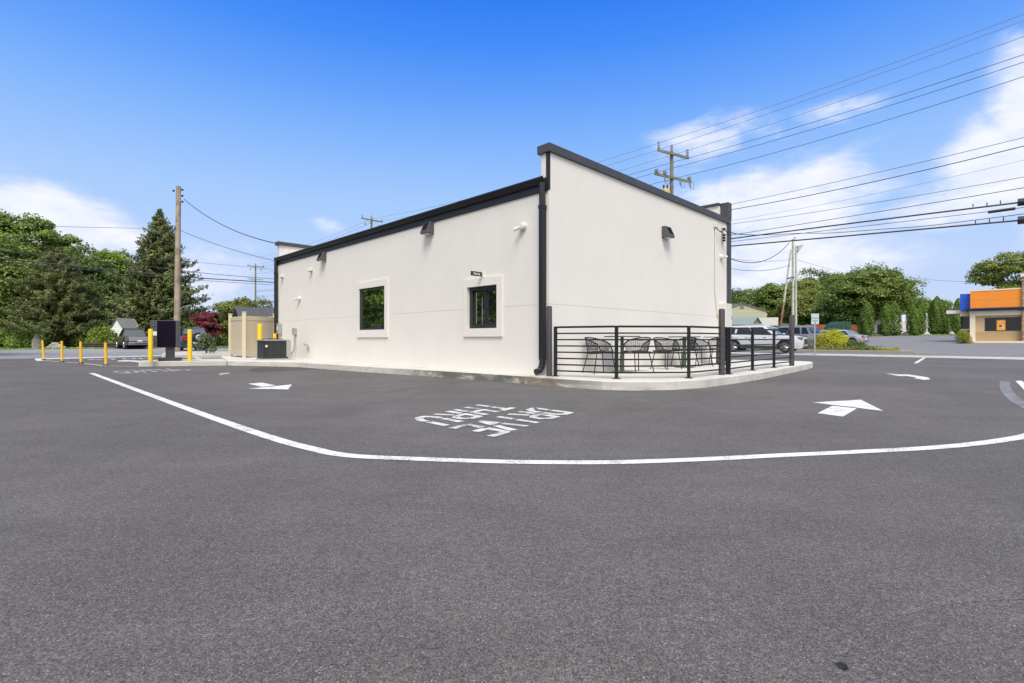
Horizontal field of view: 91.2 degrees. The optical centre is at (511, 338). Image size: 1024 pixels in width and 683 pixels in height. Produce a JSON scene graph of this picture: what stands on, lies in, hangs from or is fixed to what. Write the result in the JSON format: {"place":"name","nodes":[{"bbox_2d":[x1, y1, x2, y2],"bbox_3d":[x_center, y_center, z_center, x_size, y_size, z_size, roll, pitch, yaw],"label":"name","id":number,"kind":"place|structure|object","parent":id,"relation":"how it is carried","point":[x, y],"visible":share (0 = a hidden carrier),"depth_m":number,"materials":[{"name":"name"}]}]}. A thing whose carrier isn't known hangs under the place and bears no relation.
{"place":"outdoors","nodes":[
{"label":"outdoors","id":0,"kind":"place"},
{"bbox_2d":[0,351,202,358],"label":"side road","id":1,"kind":"structure","parent":0,"point":[47,355],"depth_m":25.97,"materials":[{"name":"grey asphalt"}]},
{"bbox_2d":[0,347,227,353],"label":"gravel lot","id":2,"kind":"structure","parent":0,"point":[33,351],"depth_m":37.44,"materials":[{"name":"grey gravel"}]},
{"bbox_2d":[82,343,145,348],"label":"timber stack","id":3,"kind":"object","parent":2,"relation":"on","point":[96,345],"visible":0.61,"depth_m":44.59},
{"bbox_2d":[115,329,147,348],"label":"parked pickup","id":4,"kind":"object","parent":2,"relation":"on","point":[125,338],"visible":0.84,"depth_m":42.77,"materials":[{"name":"black paint"}]},
{"bbox_2d":[180,327,207,350],"bbox_3d":[-24.350,-0.003,37.888,4.242,1.705,2.140,0,0,45],"label":"parked suv","id":5,"kind":"object","parent":2,"relation":"on","point":[196,332],"visible":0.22,"depth_m":36.47,"materials":[{"name":"grey paint"}]},
{"bbox_2d":[188,311,225,340],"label":"crape myrtle","id":6,"kind":"object","parent":2,"relation":"on","point":[207,321],"visible":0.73,"depth_m":46.44,"materials":[{"name":"red plant"}]},
{"bbox_2d":[209,296,273,331],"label":"tree","id":7,"kind":"object","parent":2,"relation":"on","point":[225,308],"visible":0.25,"depth_m":46.64,"materials":[{"name":"green plant"}]},
{"bbox_2d":[361,215,382,227],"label":"utility pole","id":8,"kind":"object","parent":2,"relation":"on","point":[371,223],"visible":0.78,"depth_m":52.97,"materials":[{"name":"grey"}]},
{"bbox_2d":[259,220,1016,304],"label":"power line","id":9,"kind":"object","parent":8,"relation":"attached to","point":[878,233],"visible":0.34,"depth_m":23.50,"materials":[{"name":"black rubber"}]},
{"bbox_2d":[258,14,1022,257],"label":"power line","id":10,"kind":"object","parent":8,"relation":"attached to","point":[758,110],"visible":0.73,"depth_m":25.97,"materials":[{"name":"black metal"}]},
{"bbox_2d":[0,250,271,278],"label":"overhead cable","id":11,"kind":"object","parent":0,"point":[130,264],"visible":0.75,"depth_m":36.02,"materials":[{"name":"rubber"}]},
{"bbox_2d":[0,258,273,282],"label":"overhead cable","id":12,"kind":"object","parent":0,"point":[128,271],"visible":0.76,"depth_m":35.85,"materials":[{"name":"rubber"}]},
{"bbox_2d":[0,354,1023,682],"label":"asphalt lot","id":13,"kind":"structure","parent":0,"point":[146,538],"depth_m":2.25,"materials":[{"name":"grey asphalt"}]},
{"bbox_2d":[139,359,226,366],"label":"kerb island","id":14,"kind":"structure","parent":13,"relation":"on","point":[202,362],"depth_m":15.87,"materials":[{"name":"concrete"}]},
{"bbox_2d":[148,329,152,361],"bbox_3d":[-11.099,0.195,15.405,0.124,1.010,0.124,0,0,0],"label":"bollard","id":15,"kind":"object","parent":14,"relation":"on","point":[150,345],"visible":1,"depth_m":15.35,"materials":[{"name":"metal"}]},
{"bbox_2d":[150,320,181,360],"bbox_3d":[-11.024,0.055,16.005,0.810,1.290,0.299,0,0,-24],"label":"menu board","id":16,"kind":"object","parent":14,"relation":"on","point":[166,334],"visible":0.88,"depth_m":15.91,"materials":[{"name":"grey metal"}]},
{"bbox_2d":[187,329,191,360],"bbox_3d":[-10.300,0.195,16.038,0.124,1.010,0.124,0,0,0],"label":"bollard","id":17,"kind":"object","parent":14,"relation":"on","point":[189,344],"visible":1,"depth_m":16.00,"materials":[{"name":"metal"}]},
{"bbox_2d":[161,351,236,357],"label":"kerb island","id":18,"kind":"structure","parent":13,"relation":"on","point":[213,354],"depth_m":22.91,"materials":[{"name":"concrete"}]},
{"bbox_2d":[171,186,183,351],"bbox_3d":[-18.492,-3.825,27.800,0.654,9.252,0.330,0,0,0],"label":"utility pole","id":19,"kind":"object","parent":18,"relation":"on","point":[177,285],"visible":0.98,"depth_m":27.70,"materials":[{"name":"brown wood"}]},
{"bbox_2d":[194,333,217,352],"bbox_3d":[-14.995,0.212,24.612,1.000,1.026,0.925,0,0,-29],"label":"hydrangea shrub","id":20,"kind":"object","parent":18,"relation":"on","point":[204,340],"visible":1,"depth_m":24.45,"materials":[{"name":"green plant"}]},
{"bbox_2d":[233,307,273,316],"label":"garden shed","id":21,"kind":"structure","parent":13,"relation":"on","point":[258,311],"depth_m":27.03,"materials":[{"name":"grey"}]},
{"bbox_2d":[250,383,291,388],"bbox_3d":[-4.359,0.846,9.064,0.723,0.001,1.663,0,0,-28],"label":"lane arrow","id":22,"kind":"object","parent":13,"relation":"on","point":[262,385],"visible":1,"depth_m":8.94,"materials":[{"name":"paint"}]},
{"bbox_2d":[248,367,312,371],"bbox_3d":[-6.829,0.848,14.344,1.717,0.001,2.615,0,0,-44],"label":"asphalt patch","id":23,"kind":"object","parent":13,"relation":"on","point":[264,369],"visible":1,"depth_m":13.95,"materials":[{"name":"asphalt"}]},
{"bbox_2d":[415,404,513,425],"bbox_3d":[-0.541,0.845,5.686,0.602,0.002,1.532,0,0,29],"label":"road word","id":24,"kind":"object","parent":13,"relation":"on","point":[420,418],"visible":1,"depth_m":5.61,"materials":[{"name":"paint"}]},
{"bbox_2d":[450,408,572,436],"bbox_3d":[0.060,0.845,5.275,0.613,0.002,1.827,0,0,31],"label":"road word","id":25,"kind":"object","parent":13,"relation":"on","point":[531,410],"visible":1,"depth_m":5.07,"materials":[{"name":"paint"}]},
{"bbox_2d":[90,373,1023,463],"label":"lane line","id":26,"kind":"object","parent":13,"relation":"on","point":[342,454],"visible":1,"depth_m":3.71,"materials":[{"name":"paint"}]},
{"bbox_2d":[654,140,693,194],"bbox_3d":[9.936,-5.553,31.167,3.318,13.007,0.744,0,0,-30],"label":"utility pole","id":27,"kind":"object","parent":13,"relation":"on","point":[671,176],"visible":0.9,"depth_m":31.01,"materials":[{"name":"grey"}]},
{"bbox_2d":[256,62,1022,269],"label":"power line","id":28,"kind":"object","parent":27,"relation":"attached to","point":[838,121],"visible":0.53,"depth_m":24.45,"materials":[{"name":"grey metal"}]},
{"bbox_2d":[256,146,1023,291],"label":"power line","id":29,"kind":"object","parent":27,"relation":"attached to","point":[878,180],"visible":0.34,"depth_m":23.40,"materials":[{"name":"grey metal"}]},
{"bbox_2d":[258,76,1023,273],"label":"power line","id":30,"kind":"object","parent":27,"relation":"attached to","point":[841,133],"visible":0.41,"depth_m":24.33,"materials":[{"name":"grey metal"}]},
{"bbox_2d":[261,54,1023,266],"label":"power line","id":31,"kind":"object","parent":27,"relation":"attached to","point":[841,113],"visible":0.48,"depth_m":24.36,"materials":[{"name":"grey metal"}]},
{"bbox_2d":[262,20,1023,259],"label":"power line","id":32,"kind":"object","parent":27,"relation":"attached to","point":[779,109],"visible":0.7,"depth_m":25.42,"materials":[{"name":"black metal"}]},
{"bbox_2d":[262,36,1023,263],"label":"power line","id":33,"kind":"object","parent":27,"relation":"attached to","point":[829,104],"visible":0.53,"depth_m":25.01,"materials":[{"name":"black metal"}]},
{"bbox_2d":[268,137,1023,289],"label":"power line","id":34,"kind":"object","parent":27,"relation":"attached to","point":[876,172],"visible":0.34,"depth_m":23.49,"materials":[{"name":"grey metal"}]},
{"bbox_2d":[731,202,1016,238],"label":"power line","id":35,"kind":"object","parent":27,"relation":"attached to","point":[882,219],"visible":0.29,"depth_m":23.47,"materials":[{"name":"grey metal"}]},
{"bbox_2d":[733,187,1023,234],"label":"power line","id":36,"kind":"object","parent":27,"relation":"attached to","point":[885,210],"visible":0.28,"depth_m":23.45,"materials":[{"name":"grey metal"}]},
{"bbox_2d":[813,400,882,416],"bbox_3d":[4.173,0.846,6.271,0.695,0.001,1.943,0,0,28],"label":"lane arrow","id":37,"kind":"object","parent":13,"relation":"on","point":[838,410],"visible":1,"depth_m":6.20,"materials":[{"name":"paint"}]},
{"bbox_2d":[731,352,1023,359],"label":"street kerb","id":38,"kind":"structure","parent":13,"relation":"on","point":[1016,358],"depth_m":23.72,"materials":[{"name":"grey concrete"}]},
{"bbox_2d":[824,594,1023,662],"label":"drag mark","id":39,"kind":"object","parent":13,"relation":"on","point":[839,651],"visible":1,"depth_m":1.53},
{"bbox_2d":[1000,381,1023,408],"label":"faded line","id":40,"kind":"object","parent":13,"relation":"on","point":[1008,392],"visible":1,"depth_m":7.66,"materials":[{"name":"paint"}]},
{"bbox_2d":[0,0,1023,312],"label":"sky","id":41,"kind":"structure","parent":0,"point":[290,121],"materials":[{"name":"blue"}]},
{"bbox_2d":[221,355,812,390],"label":"pavement","id":42,"kind":"structure","parent":0,"point":[642,381],"depth_m":10.39,"materials":[{"name":"concrete"}]},
{"bbox_2d":[228,312,273,357],"bbox_3d":[-11.003,-0.150,21.107,1.683,1.720,5.581,0,0,-31],"label":"vinyl fence","id":43,"kind":"object","parent":42,"relation":"on","point":[242,335],"visible":0.88,"depth_m":19.12,"materials":[{"name":"beige plastic"}]},
{"bbox_2d":[254,338,290,359],"bbox_3d":[-8.118,0.335,17.027,0.920,0.731,0.920,0,0,-45],"label":"air conditioner","id":44,"kind":"object","parent":42,"relation":"on","point":[276,349],"visible":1,"depth_m":16.75,"materials":[{"name":"metal"}]},
{"bbox_2d":[274,142,731,374],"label":"restaurant building","id":45,"kind":"structure","parent":42,"relation":"on","point":[589,246],"depth_m":11.95,"materials":[{"name":"paint"}]},
{"bbox_2d":[360,286,383,329],"bbox_3d":[-3.977,-0.873,14.476,0.142,1.218,1.436,0,0,-45],"label":"window","id":46,"kind":"structure","parent":45,"relation":"in","point":[371,299],"depth_m":14.48,"materials":[{"name":"green glass"}]},
{"bbox_2d":[420,221,433,234],"bbox_3d":[-2.092,-2.728,12.363,0.300,0.297,0.205,0,0,45],"label":"wall light","id":47,"kind":"object","parent":45,"relation":"attached to","point":[427,228],"visible":1,"depth_m":12.29,"materials":[{"name":"grey metal"}]},
{"bbox_2d":[470,285,495,328],"bbox_3d":[-0.591,-0.702,11.130,0.085,0.933,0.985,0,0,-45],"label":"window","id":48,"kind":"structure","parent":45,"relation":"in","point":[483,298],"depth_m":11.16,"materials":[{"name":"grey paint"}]},
{"bbox_2d":[714,222,730,315],"bbox_3d":[6.351,-2.081,15.139,0.698,2.804,0.124,0,0,-27],"label":"service mast","id":49,"kind":"object","parent":45,"relation":"attached to","point":[715,225],"visible":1,"depth_m":15.00,"materials":[{"name":"grey metal"}]},
{"bbox_2d":[731,214,1021,234],"bbox_3d":[12.530,-4.145,20.307,13.428,2.063,8.938,0,0,-9],"label":"service cable","id":50,"kind":"object","parent":49,"relation":"attached to","point":[881,229],"visible":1,"depth_m":20.30,"materials":[{"name":"rubber"}]},
{"bbox_2d":[717,303,731,336],"bbox_3d":[6.496,-0.190,15.326,0.640,1.780,0.212,0,0,-45],"label":"electrical panel","id":51,"kind":"object","parent":45,"relation":"attached to","point":[727,307],"visible":0.31,"depth_m":15.24,"materials":[{"name":"grey plastic"}]},
{"bbox_2d":[546,306,551,375],"bbox_3d":[0.705,0.037,9.493,0.106,1.325,0.106,0,0,0],"label":"bollard","id":52,"kind":"object","parent":42,"relation":"on","point":[548,340],"visible":0.95,"depth_m":9.45,"materials":[{"name":"grey metal"}]},
{"bbox_2d":[582,337,614,373],"bbox_3d":[1.764,0.330,10.267,0.558,0.745,0.585,0,0,-20],"label":"wicker chair","id":53,"kind":"object","parent":42,"relation":"on","point":[594,343],"visible":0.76,"depth_m":10.10,"materials":[{"name":"grey"}]},
{"bbox_2d":[604,336,640,371],"bbox_3d":[2.330,0.318,10.620,0.760,0.765,0.760,0,0,0],"label":"patio table","id":54,"kind":"object","parent":42,"relation":"on","point":[621,355],"visible":0.88,"depth_m":10.58,"materials":[{"name":"grey"}]},
{"bbox_2d":[624,337,653,371],"bbox_3d":[2.696,0.330,10.765,0.585,0.745,0.558,0,0,-25],"label":"wicker chair","id":55,"kind":"object","parent":42,"relation":"on","point":[646,343],"visible":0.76,"depth_m":10.60,"materials":[{"name":"grey"}]},
{"bbox_2d":[553,325,729,378],"bbox_3d":[2.607,0.231,9.285,3.662,0.938,1.001,0,0,-9],"label":"railing","id":56,"kind":"object","parent":42,"relation":"on","point":[688,352],"visible":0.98,"depth_m":8.93,"materials":[{"name":"black metal"}]},
{"bbox_2d":[650,337,681,369],"bbox_3d":[3.567,0.330,11.660,0.558,0.745,0.585,0,0,-32],"label":"wicker chair","id":57,"kind":"object","parent":42,"relation":"on","point":[662,349],"visible":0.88,"depth_m":11.50,"materials":[{"name":"grey"}]},
{"bbox_2d":[719,309,724,374],"bbox_3d":[4.090,0.055,9.783,0.116,1.290,0.116,0,0,0],"label":"bollard","id":58,"kind":"object","parent":42,"relation":"on","point":[722,341],"visible":0.95,"depth_m":9.73,"materials":[{"name":"metal"}]},
{"bbox_2d":[729,327,792,373],"bbox_3d":[5.792,0.231,11.588,0.170,0.938,4.420,0,0,44],"label":"railing","id":59,"kind":"object","parent":42,"relation":"on","point":[752,350],"visible":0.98,"depth_m":11.14,"materials":[{"name":"black metal"}]},
{"bbox_2d":[789,315,793,365],"bbox_3d":[7.307,0.036,13.105,0.120,1.327,0.120,0,0,0],"label":"bollard","id":60,"kind":"object","parent":42,"relation":"on","point":[791,338],"visible":1,"depth_m":13.06,"materials":[{"name":"metal"}]},
{"bbox_2d":[738,351,1023,357],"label":"street","id":61,"kind":"structure","parent":0,"point":[963,355],"depth_m":27.39,"materials":[{"name":"grey asphalt"}]},
{"bbox_2d":[731,324,808,352],"bbox_3d":[15.504,-0.064,31.001,4.692,1.727,2.180,0,0,40],"label":"parked suv","id":62,"kind":"object","parent":61,"relation":"on","point":[800,342],"visible":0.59,"depth_m":30.29,"materials":[{"name":"grey paint"}]},
{"bbox_2d":[866,335,1023,354],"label":"lot","id":63,"kind":"structure","parent":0,"point":[948,344],"depth_m":40.77,"materials":[{"name":"grey asphalt"}]},
{"bbox_2d":[759,317,778,328],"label":"pale roof shed","id":64,"kind":"structure","parent":63,"relation":"on","point":[772,321],"depth_m":61.87,"materials":[{"name":"grey"}]},
{"bbox_2d":[779,250,793,326],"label":"brace pole","id":65,"kind":"object","parent":63,"relation":"on","point":[783,305],"visible":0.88,"depth_m":44.53,"materials":[{"name":"grey paint"}]},
{"bbox_2d":[791,237,802,325],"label":"utility pole","id":66,"kind":"object","parent":63,"relation":"on","point":[798,248],"visible":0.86,"depth_m":44.87,"materials":[{"name":"grey wood"}]},
{"bbox_2d":[776,326,821,345],"bbox_3d":[20.357,-0.113,37.193,2.190,1.725,4.642,0,0,-36],"label":"parked suv","id":67,"kind":"object","parent":63,"relation":"on","point":[805,331],"visible":0.16,"depth_m":35.52,"materials":[{"name":"grey paint"}]},
{"bbox_2d":[746,349,912,352],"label":"kerb island","id":68,"kind":"structure","parent":63,"relation":"on","point":[861,351],"depth_m":31.52,"materials":[{"name":"concrete"}]},
{"bbox_2d":[810,328,849,346],"bbox_3d":[21.857,0.001,34.488,2.381,1.512,2.371,0,0,-40],"label":"golden shrub","id":69,"kind":"object","parent":68,"relation":"on","point":[833,337],"visible":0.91,"depth_m":33.88,"materials":[{"name":"yellow plant"}]},
{"bbox_2d":[806,345,899,350],"bbox_3d":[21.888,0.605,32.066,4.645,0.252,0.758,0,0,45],"label":"ground cover","id":70,"kind":"object","parent":68,"relation":"on","point":[865,348],"visible":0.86,"depth_m":31.59,"materials":[{"name":"green plant"}]},
{"bbox_2d":[823,322,850,329],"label":"green container","id":71,"kind":"object","parent":63,"relation":"on","point":[840,325],"visible":0.41,"depth_m":62.00,"materials":[{"name":"green"}]},
{"bbox_2d":[826,330,868,342],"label":"parked sedan","id":72,"kind":"object","parent":63,"relation":"on","point":[853,335],"visible":0.28,"depth_m":46.30,"materials":[{"name":"silver metal"}]},
{"bbox_2d":[946,273,1023,342],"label":"orange restaurant","id":73,"kind":"structure","parent":63,"relation":"on","point":[995,324],"depth_m":45.01,"materials":[{"name":"beige paint"}]},
{"bbox_2d":[985,317,1020,330],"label":"window","id":74,"kind":"structure","parent":73,"relation":"in","point":[1011,323],"depth_m":44.55,"materials":[{"name":"black glass"}]},
{"bbox_3d":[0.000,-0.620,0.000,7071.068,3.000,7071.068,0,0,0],"label":"ground","id":75,"kind":"structure","parent":0,"visible":0},
{"bbox_2d":[3,332,34,347],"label":"wild shrub","id":76,"kind":"object","parent":75,"relation":"on","point":[20,340],"visible":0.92,"depth_m":47.42,"materials":[{"name":"green plant"}]},
{"bbox_2d":[0,234,56,321],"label":"maple tree","id":77,"kind":"object","parent":75,"relation":"on","point":[8,268],"visible":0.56,"depth_m":55.17,"materials":[{"name":"green plant"}]},
{"bbox_2d":[0,209,83,259],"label":"maple tree","id":78,"kind":"object","parent":75,"relation":"on","point":[44,231],"visible":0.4,"depth_m":62.36,"materials":[{"name":"green plant"}]},
{"bbox_2d":[0,247,111,335],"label":"pine tree","id":79,"kind":"object","parent":75,"relation":"on","point":[58,286],"visible":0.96,"depth_m":48.66,"materials":[{"name":"green plant"}]},
{"bbox_2d":[44,331,85,347],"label":"wild shrub","id":80,"kind":"object","parent":75,"relation":"on","point":[49,340],"visible":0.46,"depth_m":49.07,"materials":[{"name":"green plant"}]},
{"bbox_2d":[32,241,131,319],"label":"maple tree","id":81,"kind":"object","parent":75,"relation":"on","point":[106,278],"visible":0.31,"depth_m":61.99,"materials":[{"name":"green plant"}]},
{"bbox_2d":[85,326,114,342],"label":"wild shrub","id":82,"kind":"object","parent":75,"relation":"on","point":[100,335],"visible":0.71,"depth_m":46.30,"materials":[{"name":"green plant"}]},
{"bbox_2d":[0,346,227,349],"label":"grass verge","id":83,"kind":"object","parent":75,"relation":"on","point":[1,348],"depth_m":42.34,"materials":[{"name":"green plant"}]},
{"bbox_2d":[88,248,145,283],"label":"maple tree","id":84,"kind":"object","parent":75,"relation":"on","point":[116,258],"visible":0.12,"depth_m":73.86,"materials":[{"name":"green plant"}]},
{"bbox_2d":[110,318,140,337],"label":"white shed","id":85,"kind":"structure","parent":75,"relation":"on","point":[118,325],"depth_m":47.36,"materials":[{"name":"white"}]},
{"bbox_2d":[77,209,227,346],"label":"spruce tree","id":86,"kind":"object","parent":75,"relation":"on","point":[155,301],"visible":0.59,"depth_m":51.41,"materials":[{"name":"green plant"}]},
{"bbox_2d":[731,287,761,306],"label":"broadleaf tree","id":87,"kind":"object","parent":75,"relation":"on","point":[738,296],"visible":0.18,"depth_m":101.49,"materials":[{"name":"green plant"}]},
{"bbox_2d":[732,317,761,325],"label":"wooden barn","id":88,"kind":"structure","parent":75,"relation":"on","point":[736,321],"depth_m":60.43,"materials":[{"name":"green metal"}]},
{"bbox_2d":[732,303,768,317],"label":"pale green house","id":89,"kind":"structure","parent":75,"relation":"on","point":[742,310],"depth_m":73.87,"materials":[{"name":"beige"}]},
{"bbox_2d":[754,282,800,325],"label":"broadleaf tree","id":90,"kind":"object","parent":75,"relation":"on","point":[771,294],"visible":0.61,"depth_m":98.20,"materials":[{"name":"green plant"}]},
{"bbox_2d":[774,288,822,325],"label":"broadleaf tree","id":91,"kind":"object","parent":75,"relation":"on","point":[804,304],"visible":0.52,"depth_m":90.13,"materials":[{"name":"green plant"}]},
{"bbox_2d":[787,277,825,325],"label":"broadleaf tree","id":92,"kind":"object","parent":75,"relation":"on","point":[801,284],"visible":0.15,"depth_m":115.52,"materials":[{"name":"green plant"}]},
{"bbox_2d":[787,266,842,324],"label":"broadleaf tree","id":93,"kind":"object","parent":75,"relation":"on","point":[810,277],"visible":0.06,"depth_m":123.25,"materials":[{"name":"green plant"}]},
{"bbox_2d":[807,294,884,324],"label":"oak tree","id":94,"kind":"object","parent":75,"relation":"on","point":[826,316],"visible":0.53,"depth_m":78.06,"materials":[{"name":"green plant"}]},
{"bbox_2d":[859,301,874,335],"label":"arborvitae","id":95,"kind":"object","parent":75,"relation":"on","point":[867,307],"visible":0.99,"depth_m":65.62,"materials":[{"name":"green plant"}]},
{"bbox_2d":[813,261,929,313],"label":"oak tree","id":96,"kind":"object","parent":75,"relation":"on","point":[877,285],"visible":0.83,"depth_m":74.34,"materials":[{"name":"green plant"}]},
{"bbox_2d":[879,303,893,335],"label":"arborvitae","id":97,"kind":"object","parent":75,"relation":"on","point":[886,308],"visible":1,"depth_m":65.66,"materials":[{"name":"green plant"}]},
{"bbox_2d":[887,301,902,335],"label":"arborvitae","id":98,"kind":"object","parent":75,"relation":"on","point":[894,305],"visible":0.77,"depth_m":65.56,"materials":[{"name":"green plant"}]},
{"bbox_2d":[870,334,956,335],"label":"grass verge","id":99,"kind":"object","parent":75,"relation":"on","point":[909,334],"depth_m":65.87,"materials":[{"name":"green plant"}]},
{"bbox_2d":[905,299,916,334],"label":"arborvitae","id":100,"kind":"object","parent":99,"relation":"on","point":[912,304],"visible":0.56,"depth_m":66.43,"materials":[{"name":"green plant"}]},
{"bbox_2d":[916,298,927,334],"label":"arborvitae","id":101,"kind":"object","parent":99,"relation":"on","point":[921,305],"visible":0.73,"depth_m":65.64,"materials":[{"name":"green plant"}]},
{"bbox_2d":[927,300,938,334],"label":"arborvitae","id":102,"kind":"object","parent":99,"relation":"on","point":[929,319],"visible":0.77,"depth_m":65.94,"materials":[{"name":"green plant"}]},
{"bbox_2d":[930,296,944,333],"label":"arborvitae","id":103,"kind":"object","parent":99,"relation":"on","point":[937,300],"visible":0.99,"depth_m":65.15,"materials":[{"name":"green plant"}]},
{"bbox_2d":[935,299,949,333],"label":"arborvitae","id":104,"kind":"object","parent":99,"relation":"on","point":[946,322],"visible":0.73,"depth_m":65.07,"materials":[{"name":"green plant"}]},
{"bbox_2d":[951,298,960,333],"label":"arborvitae","id":105,"kind":"object","parent":99,"relation":"on","point":[955,319],"visible":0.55,"depth_m":62.86,"materials":[{"name":"green plant"}]},
{"bbox_2d":[909,307,921,335],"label":"arborvitae","id":106,"kind":"object","parent":75,"relation":"on","point":[915,324],"visible":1,"depth_m":64.22,"materials":[{"name":"green plant"}]},
{"bbox_2d":[954,329,972,343],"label":"round yew","id":107,"kind":"object","parent":75,"relation":"on","point":[963,335],"visible":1,"depth_m":44.11,"materials":[{"name":"green plant"}]},
{"bbox_2d":[964,251,1023,315],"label":"broadleaf tree","id":108,"kind":"object","parent":75,"relation":"on","point":[993,271],"visible":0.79,"depth_m":82.23,"materials":[{"name":"green plant"}]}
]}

